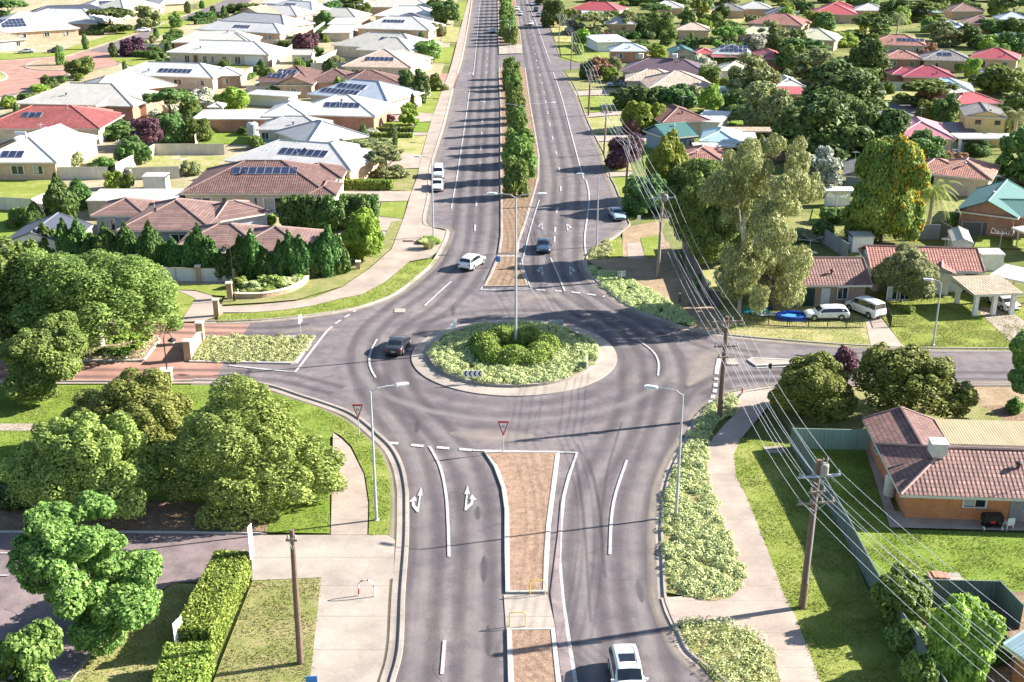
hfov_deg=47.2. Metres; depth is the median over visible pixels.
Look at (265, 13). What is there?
house
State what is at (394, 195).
driveway
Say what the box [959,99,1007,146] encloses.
house
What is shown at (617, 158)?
tree
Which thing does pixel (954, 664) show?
tree
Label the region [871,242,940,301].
tree
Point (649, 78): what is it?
house
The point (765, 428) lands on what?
overhead wire
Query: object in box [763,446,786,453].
service pit
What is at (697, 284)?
shrub
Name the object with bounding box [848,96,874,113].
tree
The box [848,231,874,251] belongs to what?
shed
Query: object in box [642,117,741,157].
house
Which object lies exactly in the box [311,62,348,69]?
fence
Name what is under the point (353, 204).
shrub
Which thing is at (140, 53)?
hedge
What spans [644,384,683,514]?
street lamp
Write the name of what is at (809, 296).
garage door
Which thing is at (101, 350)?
shrub
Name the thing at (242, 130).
shrub
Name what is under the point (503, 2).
tree
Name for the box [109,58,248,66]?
lawn
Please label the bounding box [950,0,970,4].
tree
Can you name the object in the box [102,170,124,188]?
shrub
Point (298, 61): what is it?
tree
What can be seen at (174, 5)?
house
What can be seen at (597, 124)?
lawn
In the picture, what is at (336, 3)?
tree
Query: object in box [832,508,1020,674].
overhead wire
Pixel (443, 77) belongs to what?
driveway
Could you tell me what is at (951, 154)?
shrub
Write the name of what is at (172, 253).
tree
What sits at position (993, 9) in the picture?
tree
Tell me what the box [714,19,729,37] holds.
shrub
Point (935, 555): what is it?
overhead wire
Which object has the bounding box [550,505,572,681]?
road patch
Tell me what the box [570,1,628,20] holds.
house
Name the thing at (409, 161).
driveway
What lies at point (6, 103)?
shrub
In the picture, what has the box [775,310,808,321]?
paddling pool
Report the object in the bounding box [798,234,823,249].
clothes line
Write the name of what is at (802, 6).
shrub
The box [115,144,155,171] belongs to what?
fence
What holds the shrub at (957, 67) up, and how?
on the ground at (1012, 256)
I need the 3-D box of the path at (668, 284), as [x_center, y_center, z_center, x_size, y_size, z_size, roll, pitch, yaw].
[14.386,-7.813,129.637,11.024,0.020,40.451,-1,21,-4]
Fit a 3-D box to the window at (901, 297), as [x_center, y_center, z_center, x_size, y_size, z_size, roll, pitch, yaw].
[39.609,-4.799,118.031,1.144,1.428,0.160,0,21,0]
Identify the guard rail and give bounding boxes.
[358,579,374,596]
[509,612,525,625]
[530,580,545,594]
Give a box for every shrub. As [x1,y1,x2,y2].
[0,98,17,108]
[0,480,30,511]
[1,94,16,99]
[3,217,23,227]
[8,206,27,221]
[16,92,35,98]
[29,84,49,91]
[40,74,58,88]
[57,75,68,83]
[71,149,84,166]
[73,73,84,80]
[86,156,115,170]
[94,345,115,354]
[96,335,115,344]
[102,118,134,136]
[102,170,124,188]
[108,128,129,140]
[110,346,133,356]
[113,135,152,164]
[114,330,143,343]
[117,36,145,56]
[117,173,134,188]
[122,166,131,173]
[126,339,144,349]
[134,334,152,341]
[144,50,159,59]
[146,45,163,51]
[147,108,160,119]
[148,35,156,42]
[158,112,186,143]
[159,38,176,48]
[162,104,178,111]
[164,99,179,104]
[166,29,183,34]
[179,160,201,175]
[185,127,216,134]
[187,11,219,20]
[192,87,215,106]
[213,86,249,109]
[217,59,230,66]
[226,3,253,12]
[228,276,248,289]
[236,126,246,133]
[240,287,260,291]
[241,280,263,291]
[243,72,256,79]
[247,135,265,149]
[257,274,284,289]
[261,286,273,291]
[266,86,279,90]
[267,213,276,225]
[275,40,291,47]
[275,275,300,286]
[276,194,302,226]
[292,33,319,48]
[292,274,308,281]
[293,193,325,228]
[306,59,316,65]
[308,194,345,232]
[312,10,331,26]
[313,46,324,55]
[314,27,327,38]
[322,35,330,42]
[330,55,344,61]
[337,193,369,229]
[365,197,379,219]
[367,128,379,135]
[414,39,441,59]
[416,235,441,243]
[431,22,446,36]
[440,84,449,90]
[501,344,527,348]
[572,42,583,54]
[579,61,591,78]
[590,30,598,34]
[608,56,621,70]
[609,75,625,86]
[612,85,650,108]
[617,31,626,38]
[619,0,627,5]
[620,100,666,129]
[621,118,641,134]
[624,31,632,37]
[631,31,641,38]
[631,39,650,44]
[635,17,651,32]
[636,41,648,46]
[637,85,672,105]
[640,31,648,37]
[645,31,656,38]
[646,42,667,57]
[650,0,663,3]
[659,83,697,108]
[675,38,699,48]
[679,84,702,107]
[690,54,716,68]
[694,273,710,289]
[695,36,703,44]
[701,36,710,43]
[708,36,715,43]
[710,55,733,63]
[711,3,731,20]
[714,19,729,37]
[723,104,745,117]
[727,20,741,26]
[742,33,766,50]
[744,14,760,21]
[755,133,768,145]
[781,68,795,79]
[785,227,816,241]
[794,0,814,13]
[811,221,834,240]
[819,206,846,224]
[832,31,858,47]
[840,29,854,33]
[845,0,856,5]
[852,29,867,33]
[882,619,928,652]
[884,81,895,93]
[902,305,915,313]
[914,97,961,121]
[917,49,928,53]
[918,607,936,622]
[920,17,935,32]
[925,42,938,50]
[934,0,949,5]
[945,150,968,158]
[945,212,959,226]
[954,63,963,71]
[964,140,992,155]
[969,34,988,47]
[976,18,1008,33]
[990,634,1012,667]
[998,99,1004,111]
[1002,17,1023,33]
[1005,395,1023,414]
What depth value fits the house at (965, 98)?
216.56 m
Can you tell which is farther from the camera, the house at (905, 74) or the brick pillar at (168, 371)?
the house at (905, 74)
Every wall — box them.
[181,320,204,361]
[235,275,308,298]
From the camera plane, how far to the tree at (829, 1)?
432.69 m
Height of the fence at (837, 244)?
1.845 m
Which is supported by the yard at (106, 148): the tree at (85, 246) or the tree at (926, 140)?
the tree at (85, 246)
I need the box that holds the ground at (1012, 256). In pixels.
[0,0,1023,681]
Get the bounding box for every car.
[18,48,34,53]
[47,47,64,52]
[135,27,150,31]
[385,335,410,354]
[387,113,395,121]
[432,163,444,178]
[458,253,485,270]
[535,237,551,252]
[606,80,624,87]
[608,207,625,220]
[608,643,648,681]
[803,303,849,320]
[844,295,886,318]
[985,296,1020,310]
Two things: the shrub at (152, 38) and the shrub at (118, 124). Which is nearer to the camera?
the shrub at (118, 124)
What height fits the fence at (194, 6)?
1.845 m
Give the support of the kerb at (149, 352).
on the garden bed at (132, 354)
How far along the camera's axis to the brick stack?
71.62 m
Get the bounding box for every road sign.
[298,314,301,333]
[305,675,316,681]
[617,271,625,280]
[768,363,771,383]
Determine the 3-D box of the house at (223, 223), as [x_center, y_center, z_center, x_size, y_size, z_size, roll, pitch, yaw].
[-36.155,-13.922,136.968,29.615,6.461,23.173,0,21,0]
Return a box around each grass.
[892,317,1021,349]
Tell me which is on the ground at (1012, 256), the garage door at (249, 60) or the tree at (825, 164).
the tree at (825, 164)
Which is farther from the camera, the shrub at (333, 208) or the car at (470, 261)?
the shrub at (333, 208)
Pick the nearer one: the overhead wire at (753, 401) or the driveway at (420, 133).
the overhead wire at (753, 401)
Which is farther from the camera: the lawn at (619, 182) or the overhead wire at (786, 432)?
the lawn at (619, 182)
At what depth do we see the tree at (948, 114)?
202.72 m
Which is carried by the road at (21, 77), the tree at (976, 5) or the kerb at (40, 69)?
the kerb at (40, 69)
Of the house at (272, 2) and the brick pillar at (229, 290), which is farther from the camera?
the house at (272, 2)
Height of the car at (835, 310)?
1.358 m
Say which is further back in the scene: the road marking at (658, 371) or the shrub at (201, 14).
the shrub at (201, 14)
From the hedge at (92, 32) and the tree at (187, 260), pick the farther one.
the hedge at (92, 32)
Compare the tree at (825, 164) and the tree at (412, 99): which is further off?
the tree at (412, 99)
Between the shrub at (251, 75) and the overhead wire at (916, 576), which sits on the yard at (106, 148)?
the shrub at (251, 75)
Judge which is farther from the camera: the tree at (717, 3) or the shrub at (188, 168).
the tree at (717, 3)
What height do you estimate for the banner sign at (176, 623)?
2.258 m
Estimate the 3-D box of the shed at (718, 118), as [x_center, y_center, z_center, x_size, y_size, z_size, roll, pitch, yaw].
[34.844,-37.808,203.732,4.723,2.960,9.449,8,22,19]
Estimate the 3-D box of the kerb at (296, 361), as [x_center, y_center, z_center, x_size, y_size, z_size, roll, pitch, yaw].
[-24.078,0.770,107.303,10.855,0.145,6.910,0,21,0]
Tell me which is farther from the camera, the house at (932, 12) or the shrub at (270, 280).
the house at (932, 12)
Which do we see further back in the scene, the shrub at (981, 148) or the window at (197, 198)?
the shrub at (981, 148)
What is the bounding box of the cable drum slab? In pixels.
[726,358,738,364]
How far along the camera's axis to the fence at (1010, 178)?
170.26 m
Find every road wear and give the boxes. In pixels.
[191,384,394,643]
[211,88,455,323]
[476,506,479,518]
[483,555,486,580]
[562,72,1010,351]
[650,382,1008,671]
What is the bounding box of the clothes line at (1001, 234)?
[991,228,1013,247]
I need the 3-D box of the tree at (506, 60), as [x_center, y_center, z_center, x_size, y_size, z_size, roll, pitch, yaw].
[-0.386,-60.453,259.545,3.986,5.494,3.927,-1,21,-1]
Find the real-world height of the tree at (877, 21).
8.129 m
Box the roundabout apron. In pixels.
[411,319,616,396]
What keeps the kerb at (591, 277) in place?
on the ground at (1012, 256)
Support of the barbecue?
on the patio
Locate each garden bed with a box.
[0,72,5,79]
[0,499,269,531]
[26,60,64,69]
[81,337,157,358]
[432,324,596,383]
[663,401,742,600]
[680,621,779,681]
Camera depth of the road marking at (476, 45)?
314.66 m
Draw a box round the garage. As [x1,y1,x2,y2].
[193,110,274,131]
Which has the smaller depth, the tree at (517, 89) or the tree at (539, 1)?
the tree at (517, 89)
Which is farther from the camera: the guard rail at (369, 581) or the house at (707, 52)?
the house at (707, 52)
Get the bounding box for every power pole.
[286,529,303,664]
[558,14,562,42]
[569,32,576,70]
[585,69,596,115]
[600,103,613,154]
[621,135,637,195]
[650,191,674,277]
[712,316,742,418]
[797,457,840,609]
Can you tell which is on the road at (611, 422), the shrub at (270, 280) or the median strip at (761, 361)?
the median strip at (761, 361)
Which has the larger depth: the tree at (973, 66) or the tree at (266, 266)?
the tree at (973, 66)
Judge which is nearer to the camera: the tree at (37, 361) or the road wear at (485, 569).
the road wear at (485, 569)
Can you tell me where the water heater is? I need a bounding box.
[883,473,894,497]
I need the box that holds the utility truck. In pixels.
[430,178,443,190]
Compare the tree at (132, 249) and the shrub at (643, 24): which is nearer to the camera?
the tree at (132, 249)
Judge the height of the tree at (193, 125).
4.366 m
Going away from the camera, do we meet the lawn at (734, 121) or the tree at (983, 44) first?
the lawn at (734, 121)
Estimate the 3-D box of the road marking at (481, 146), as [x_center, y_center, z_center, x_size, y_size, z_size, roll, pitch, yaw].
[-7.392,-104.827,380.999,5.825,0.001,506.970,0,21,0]
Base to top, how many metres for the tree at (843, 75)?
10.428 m
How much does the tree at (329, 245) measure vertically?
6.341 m
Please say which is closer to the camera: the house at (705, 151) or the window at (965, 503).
the window at (965, 503)
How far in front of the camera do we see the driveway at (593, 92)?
242.76 m
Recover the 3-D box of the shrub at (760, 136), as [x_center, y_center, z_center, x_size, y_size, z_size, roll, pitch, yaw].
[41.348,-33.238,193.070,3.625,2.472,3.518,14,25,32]
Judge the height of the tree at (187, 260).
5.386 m
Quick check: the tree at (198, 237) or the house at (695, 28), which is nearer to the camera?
the tree at (198, 237)
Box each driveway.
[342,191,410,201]
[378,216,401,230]
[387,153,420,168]
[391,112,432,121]
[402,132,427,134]
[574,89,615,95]
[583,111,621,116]
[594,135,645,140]
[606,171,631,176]
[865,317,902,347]
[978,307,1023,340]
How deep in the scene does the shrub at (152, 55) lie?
289.28 m
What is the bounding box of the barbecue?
[981,512,1004,530]
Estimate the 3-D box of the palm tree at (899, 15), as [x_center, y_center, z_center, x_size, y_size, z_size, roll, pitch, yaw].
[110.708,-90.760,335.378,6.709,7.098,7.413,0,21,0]
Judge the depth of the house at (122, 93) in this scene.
216.59 m
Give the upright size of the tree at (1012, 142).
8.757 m
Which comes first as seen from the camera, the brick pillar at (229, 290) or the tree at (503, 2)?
the brick pillar at (229, 290)
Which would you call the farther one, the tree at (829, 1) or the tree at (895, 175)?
the tree at (829, 1)
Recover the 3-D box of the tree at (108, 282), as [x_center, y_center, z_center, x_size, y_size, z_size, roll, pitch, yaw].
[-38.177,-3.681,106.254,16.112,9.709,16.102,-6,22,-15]
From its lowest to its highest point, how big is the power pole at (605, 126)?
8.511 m
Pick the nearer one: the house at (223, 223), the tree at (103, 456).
the tree at (103, 456)
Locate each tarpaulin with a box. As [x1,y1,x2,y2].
[742,308,769,312]
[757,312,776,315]
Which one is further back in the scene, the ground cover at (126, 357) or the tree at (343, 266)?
the tree at (343, 266)
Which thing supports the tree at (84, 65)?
on the yard at (106, 148)
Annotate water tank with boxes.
[246,121,258,135]
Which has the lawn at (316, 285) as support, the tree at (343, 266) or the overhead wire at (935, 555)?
the tree at (343, 266)
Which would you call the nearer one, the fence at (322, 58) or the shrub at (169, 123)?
the shrub at (169, 123)
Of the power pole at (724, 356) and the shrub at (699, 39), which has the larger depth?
the shrub at (699, 39)
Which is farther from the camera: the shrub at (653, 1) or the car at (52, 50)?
the shrub at (653, 1)
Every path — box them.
[0,423,47,430]
[141,336,192,362]
[178,290,222,321]
[223,0,470,312]
[252,535,394,681]
[331,433,367,534]
[499,44,521,53]
[504,595,555,629]
[588,221,724,332]
[627,242,645,258]
[661,388,819,681]
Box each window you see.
[10,165,24,174]
[32,165,43,174]
[105,218,116,230]
[169,234,185,242]
[173,79,181,84]
[184,55,189,61]
[191,197,211,200]
[196,80,204,85]
[223,78,228,83]
[234,56,240,63]
[252,197,257,204]
[261,132,269,139]
[262,197,280,211]
[616,54,622,58]
[686,139,691,146]
[836,287,848,299]
[872,444,877,455]
[886,286,897,299]
[898,286,910,299]
[961,500,987,507]
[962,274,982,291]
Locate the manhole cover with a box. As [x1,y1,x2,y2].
[394,308,405,312]
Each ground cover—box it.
[86,333,158,362]
[181,332,315,362]
[586,239,614,257]
[587,265,696,325]
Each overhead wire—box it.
[652,197,713,317]
[654,216,713,340]
[659,215,720,340]
[660,198,721,315]
[666,219,728,341]
[667,196,731,316]
[670,215,735,341]
[714,319,799,472]
[717,348,798,498]
[723,345,809,497]
[724,320,812,471]
[730,345,820,496]
[735,324,815,457]
[742,319,837,468]
[751,372,831,495]
[801,474,1023,663]
[809,510,993,681]
[814,473,1022,652]
[821,510,1008,681]
[829,474,1023,639]
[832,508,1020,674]
[844,475,1023,626]
[867,531,1022,668]
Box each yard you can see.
[0,0,457,283]
[920,592,1023,681]
[959,386,1023,405]
[983,406,1023,420]
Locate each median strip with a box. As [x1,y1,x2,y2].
[487,257,525,284]
[487,453,555,590]
[498,0,520,43]
[500,67,537,252]
[511,630,555,681]
[750,359,791,363]
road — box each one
[0,0,250,96]
[0,51,116,95]
[0,322,249,335]
[0,362,222,383]
[0,529,266,681]
[216,303,1011,502]
[378,0,664,322]
[395,470,713,681]
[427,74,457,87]
[551,58,623,70]
[871,355,1014,384]
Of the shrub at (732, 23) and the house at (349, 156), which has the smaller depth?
the house at (349, 156)
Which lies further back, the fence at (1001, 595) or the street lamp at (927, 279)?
the street lamp at (927, 279)
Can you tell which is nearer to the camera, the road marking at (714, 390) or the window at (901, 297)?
the road marking at (714, 390)
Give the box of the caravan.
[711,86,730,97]
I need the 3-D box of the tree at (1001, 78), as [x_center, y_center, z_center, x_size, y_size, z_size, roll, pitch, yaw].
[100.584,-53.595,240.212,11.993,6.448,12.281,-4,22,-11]
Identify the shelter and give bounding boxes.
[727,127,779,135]
[950,133,1009,151]
[989,264,1023,285]
[1011,226,1023,246]
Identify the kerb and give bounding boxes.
[0,380,193,383]
[0,530,261,534]
[24,60,66,70]
[68,643,100,681]
[82,336,160,361]
[189,335,311,363]
[193,378,408,681]
[205,88,453,322]
[428,321,599,386]
[457,0,472,73]
[484,256,527,286]
[484,451,559,593]
[498,0,521,47]
[498,66,538,254]
[507,628,560,681]
[542,3,559,55]
[564,72,1009,350]
[655,385,1011,681]
[747,357,794,366]
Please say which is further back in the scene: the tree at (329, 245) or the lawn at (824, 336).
the tree at (329, 245)
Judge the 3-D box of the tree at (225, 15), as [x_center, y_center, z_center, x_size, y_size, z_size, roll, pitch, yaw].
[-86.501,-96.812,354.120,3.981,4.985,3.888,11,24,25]
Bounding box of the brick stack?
[927,571,962,579]
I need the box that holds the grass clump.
[420,237,437,248]
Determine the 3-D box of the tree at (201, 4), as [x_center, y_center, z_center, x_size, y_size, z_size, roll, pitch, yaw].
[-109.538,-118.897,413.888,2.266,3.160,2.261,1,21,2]
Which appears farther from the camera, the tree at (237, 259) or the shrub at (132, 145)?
the shrub at (132, 145)
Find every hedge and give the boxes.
[78,31,103,34]
[130,50,166,58]
[151,640,216,681]
[162,33,182,39]
[173,549,251,655]
[193,17,216,24]
[339,193,378,203]
[344,178,393,190]
[372,131,413,137]
[375,126,413,131]
[466,324,561,366]
[609,91,616,95]
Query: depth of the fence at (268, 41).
313.95 m
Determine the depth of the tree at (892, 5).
369.53 m
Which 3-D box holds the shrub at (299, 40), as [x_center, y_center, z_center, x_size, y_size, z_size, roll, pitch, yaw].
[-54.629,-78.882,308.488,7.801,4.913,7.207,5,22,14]
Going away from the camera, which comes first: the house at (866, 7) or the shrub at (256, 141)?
the shrub at (256, 141)
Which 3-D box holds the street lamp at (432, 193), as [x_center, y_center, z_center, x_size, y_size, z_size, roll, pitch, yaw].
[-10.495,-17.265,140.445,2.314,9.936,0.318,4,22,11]
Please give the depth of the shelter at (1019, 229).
137.41 m
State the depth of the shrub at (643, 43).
301.22 m
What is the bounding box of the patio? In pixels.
[866,449,1023,530]
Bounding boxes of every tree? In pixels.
[0,0,28,16]
[0,235,71,341]
[0,248,184,357]
[0,310,89,405]
[0,410,163,521]
[0,616,70,681]
[5,489,163,656]
[13,102,18,111]
[24,200,45,224]
[36,220,50,252]
[42,172,79,217]
[48,227,55,254]
[55,45,64,64]
[55,217,74,258]
[60,367,193,465]
[63,55,95,77]
[66,217,86,255]
[68,176,91,210]
[73,232,94,255]
[81,33,88,49]
[86,7,134,32]
[91,235,97,249]
[95,221,115,256]
[108,42,117,56]
[111,221,136,258]
[121,232,135,271]
[122,60,127,69]
[129,118,163,145]
[130,4,162,28]
[134,220,159,265]
[141,87,201,123]
[146,372,347,531]
[150,230,165,266]
[153,27,159,38]
[162,237,182,266]
[164,42,171,55]
[168,15,182,26]
[178,100,202,114]
[181,230,194,267]
[182,109,191,127]
[183,1,190,13]
[185,118,212,141]
[190,221,210,264]
[198,0,204,8]
[200,235,218,267]
[208,246,238,280]
[210,5,216,14]
[221,5,226,14]
[221,12,229,18]
[228,234,246,277]
[242,227,261,279]
[253,246,277,279]
[254,59,267,74]
[259,67,275,78]
[272,239,288,276]
[281,229,295,270]
[287,234,314,276]
[293,57,305,66]
[308,241,319,277]
[312,231,330,275]
[316,224,341,277]
[322,57,337,70]
[323,0,341,7]
[333,75,346,84]
[336,233,350,274]
[338,207,384,259]
[339,0,363,8]
[350,137,397,159]
[358,124,369,138]
[359,2,370,12]
[364,148,411,178]
[387,123,397,144]
[397,68,430,103]
[398,102,419,124]
[409,93,416,109]
[418,30,424,37]
[426,0,443,8]
[428,73,442,89]
[430,0,460,23]
[498,0,508,14]
[498,19,513,36]
[499,8,515,18]
[499,13,513,25]
[500,5,515,15]
[500,15,517,33]
[500,21,518,41]
[501,56,515,76]
[501,126,535,159]
[501,133,536,179]
[502,23,517,44]
[502,61,522,79]
[502,67,521,89]
[502,155,529,196]
[505,74,518,91]
[505,78,523,104]
[505,90,525,117]
[506,106,527,128]
[508,96,520,119]
[510,113,526,132]
[512,85,525,112]
[532,0,553,4]
[540,0,567,26]
[560,18,584,33]
[563,9,579,22]
[573,28,592,44]
[575,11,614,31]
[586,55,613,78]
[599,10,619,24]
[601,67,618,80]
[604,132,644,168]
[617,9,640,29]
[621,173,668,215]
[627,0,650,4]
[639,2,671,16]
[644,128,689,191]
[648,11,675,32]
[658,27,677,46]
[660,157,738,263]
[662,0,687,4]
[667,161,722,201]
[677,6,693,24]
[689,0,710,22]
[696,171,753,263]
[697,133,825,313]
[698,18,712,31]
[698,64,721,84]
[698,83,723,109]
[702,11,722,28]
[703,0,713,9]
[711,25,746,46]
[713,0,738,5]
[719,77,728,85]
[723,88,746,106]
[724,51,781,92]
[728,65,746,83]
[732,138,763,160]
[733,80,778,126]
[751,88,793,126]
[757,19,789,44]
[763,33,786,52]
[767,350,858,423]
[770,86,874,168]
[771,0,787,4]
[772,37,832,67]
[778,6,795,15]
[779,2,794,9]
[782,43,806,69]
[789,29,807,42]
[789,145,843,196]
[790,47,834,82]
[800,57,888,110]
[802,10,830,27]
[813,12,835,31]
[817,0,835,2]
[833,344,859,374]
[841,133,931,243]
[846,37,891,80]
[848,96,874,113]
[850,108,910,157]
[850,341,979,418]
[851,12,893,40]
[854,67,879,82]
[859,11,872,29]
[860,0,880,5]
[868,32,883,46]
[869,561,932,627]
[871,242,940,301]
[878,0,908,21]
[889,11,909,33]
[894,78,959,105]
[895,5,911,24]
[898,649,939,681]
[906,128,948,158]
[908,0,950,19]
[919,179,961,225]
[921,17,954,39]
[924,592,1006,681]
[930,92,960,121]
[933,26,966,45]
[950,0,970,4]
[957,22,981,46]
[963,57,982,76]
[964,1,984,13]
[967,63,1023,94]
[977,34,1002,49]
[986,0,1008,15]
[986,42,1010,50]
[994,126,1023,184]
[996,0,1023,14]
[998,31,1023,56]
[998,106,1023,132]
[1002,89,1023,132]
[1007,329,1023,393]
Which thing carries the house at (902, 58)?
on the ground at (1012, 256)
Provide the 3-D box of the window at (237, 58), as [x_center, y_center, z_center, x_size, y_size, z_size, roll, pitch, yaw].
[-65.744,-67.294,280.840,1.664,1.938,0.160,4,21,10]
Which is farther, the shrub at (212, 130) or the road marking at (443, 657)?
the shrub at (212, 130)
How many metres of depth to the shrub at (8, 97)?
229.59 m
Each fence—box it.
[0,193,53,209]
[57,167,107,178]
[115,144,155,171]
[132,166,179,179]
[141,43,163,51]
[154,143,224,154]
[155,267,195,280]
[190,4,197,8]
[200,268,231,281]
[241,66,254,83]
[246,87,266,92]
[260,39,306,44]
[272,44,291,66]
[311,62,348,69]
[313,21,325,31]
[313,49,337,62]
[682,241,708,304]
[705,289,720,305]
[749,315,865,327]
[790,427,946,681]
[790,428,870,449]
[821,228,848,255]
[843,183,856,194]
[880,82,903,90]
[886,305,906,326]
[918,225,940,239]
[926,579,1023,629]
[940,221,952,238]
[950,142,969,152]
[961,221,1013,246]
[995,173,1023,183]
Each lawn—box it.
[0,0,222,59]
[0,180,50,197]
[0,209,34,238]
[0,385,334,533]
[68,583,196,681]
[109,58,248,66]
[133,284,239,321]
[139,155,223,171]
[147,18,193,39]
[179,131,251,143]
[213,578,320,681]
[218,259,437,321]
[221,220,401,304]
[331,416,389,534]
[368,169,418,190]
[376,135,426,154]
[379,201,406,218]
[381,122,411,126]
[414,122,430,131]
[416,99,438,112]
[427,86,441,98]
[434,47,453,62]
[440,27,459,41]
[455,2,466,19]
[550,19,573,41]
[559,44,609,61]
[564,73,618,89]
[577,95,621,112]
[587,115,621,133]
[597,142,630,170]
[608,238,622,258]
[610,177,636,219]
[640,235,661,258]
[642,141,653,168]
[685,251,726,292]
[689,4,744,33]
[717,302,869,347]
[730,117,742,123]
[734,438,906,681]
[776,387,1003,431]
[808,449,1023,591]
[809,208,842,223]
[823,26,869,48]
[881,292,1023,349]
[883,91,915,100]
[924,195,968,221]
[974,235,1023,248]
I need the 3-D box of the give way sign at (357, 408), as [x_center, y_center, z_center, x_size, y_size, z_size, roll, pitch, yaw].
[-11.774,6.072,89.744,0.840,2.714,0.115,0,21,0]
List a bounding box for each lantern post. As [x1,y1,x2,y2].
[163,333,175,369]
[220,244,235,300]
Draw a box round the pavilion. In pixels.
[207,102,226,109]
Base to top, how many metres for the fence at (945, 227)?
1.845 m
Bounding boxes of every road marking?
[229,331,327,371]
[326,310,356,330]
[368,339,377,377]
[389,441,471,450]
[409,488,422,511]
[424,281,451,305]
[428,446,450,555]
[440,640,445,673]
[451,90,469,208]
[462,5,479,75]
[464,486,476,509]
[473,449,577,681]
[474,8,490,230]
[480,101,555,105]
[522,200,539,288]
[524,9,560,212]
[526,0,550,61]
[536,289,604,296]
[550,258,564,290]
[553,72,589,254]
[608,460,627,553]
[638,340,659,374]
[708,371,718,402]
[715,358,720,370]
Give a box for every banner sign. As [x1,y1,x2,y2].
[172,616,181,643]
[247,523,253,577]
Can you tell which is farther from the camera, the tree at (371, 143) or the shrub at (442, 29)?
the shrub at (442, 29)
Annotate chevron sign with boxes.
[451,320,456,329]
[463,371,481,376]
[548,320,563,325]
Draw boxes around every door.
[1,42,15,50]
[193,55,197,62]
[245,56,263,65]
[789,288,814,305]
[820,288,830,304]
[1008,501,1023,521]
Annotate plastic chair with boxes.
[1003,518,1014,530]
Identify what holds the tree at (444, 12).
on the yard at (106, 148)
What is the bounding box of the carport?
[951,275,1023,315]
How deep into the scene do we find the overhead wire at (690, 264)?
102.68 m
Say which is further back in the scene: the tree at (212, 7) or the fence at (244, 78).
the tree at (212, 7)
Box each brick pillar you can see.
[160,367,172,380]
[194,264,200,281]
[212,298,219,317]
[225,281,232,298]
[355,260,360,268]
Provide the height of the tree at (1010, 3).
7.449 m
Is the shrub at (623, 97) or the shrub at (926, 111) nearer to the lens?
the shrub at (926, 111)
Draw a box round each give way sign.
[352,404,362,434]
[498,421,508,451]
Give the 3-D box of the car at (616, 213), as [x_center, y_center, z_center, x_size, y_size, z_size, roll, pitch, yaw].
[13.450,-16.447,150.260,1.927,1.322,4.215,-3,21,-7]
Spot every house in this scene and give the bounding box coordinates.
[0,8,124,40]
[0,31,27,50]
[0,98,125,143]
[0,123,99,179]
[16,72,176,120]
[30,4,104,12]
[83,0,164,19]
[90,197,323,253]
[112,61,243,89]
[146,0,190,11]
[166,39,286,65]
[171,30,262,48]
[180,150,346,212]
[195,20,300,39]
[213,5,315,33]
[224,139,381,179]
[255,108,368,141]
[256,65,398,97]
[260,0,317,4]
[262,94,393,130]
[265,0,331,19]
[307,79,424,113]
[311,7,371,24]
[320,0,370,9]
[331,31,442,56]
[341,49,432,76]
[356,15,445,38]
[369,0,431,14]
[373,5,433,20]
[399,13,433,20]
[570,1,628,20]
[584,34,648,61]
[603,16,636,32]
[620,53,709,82]
[624,68,711,98]
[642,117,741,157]
[644,104,710,135]
[651,0,683,15]
[666,44,697,60]
[676,22,710,38]
[685,138,723,164]
[691,47,712,57]
[709,44,751,63]
[711,3,745,18]
[714,60,744,77]
[738,26,842,50]
[739,1,771,16]
[747,13,812,31]
[752,48,783,69]
[758,250,910,305]
[764,6,799,15]
[775,74,805,98]
[810,4,857,23]
[820,1,854,8]
[843,152,860,182]
[853,3,879,16]
[858,239,985,294]
[862,406,1023,521]
[878,104,916,116]
[879,34,926,53]
[884,65,956,81]
[885,49,921,67]
[895,107,955,149]
[909,7,943,20]
[916,77,974,99]
[918,49,967,72]
[924,149,1000,195]
[932,19,963,37]
[935,82,1002,117]
[941,2,984,19]
[955,175,1023,237]
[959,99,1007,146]
[960,15,996,32]
[970,47,1021,68]
[992,12,1023,26]
[1002,629,1023,681]
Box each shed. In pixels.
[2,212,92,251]
[85,189,184,218]
[141,172,169,188]
[247,89,300,105]
[291,49,314,63]
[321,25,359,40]
[327,17,362,25]
[700,110,730,135]
[739,132,756,142]
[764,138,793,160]
[824,186,853,205]
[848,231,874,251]
[939,122,977,141]
[947,226,973,246]
[978,248,1005,270]
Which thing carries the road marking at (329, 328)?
on the road at (611, 422)
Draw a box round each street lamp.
[370,382,408,520]
[414,155,433,235]
[487,192,546,343]
[576,173,598,245]
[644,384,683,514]
[924,278,941,345]
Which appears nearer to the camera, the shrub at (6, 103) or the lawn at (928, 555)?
the lawn at (928, 555)
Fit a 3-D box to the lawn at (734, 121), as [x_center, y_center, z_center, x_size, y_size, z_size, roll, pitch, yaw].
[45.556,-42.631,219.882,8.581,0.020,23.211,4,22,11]

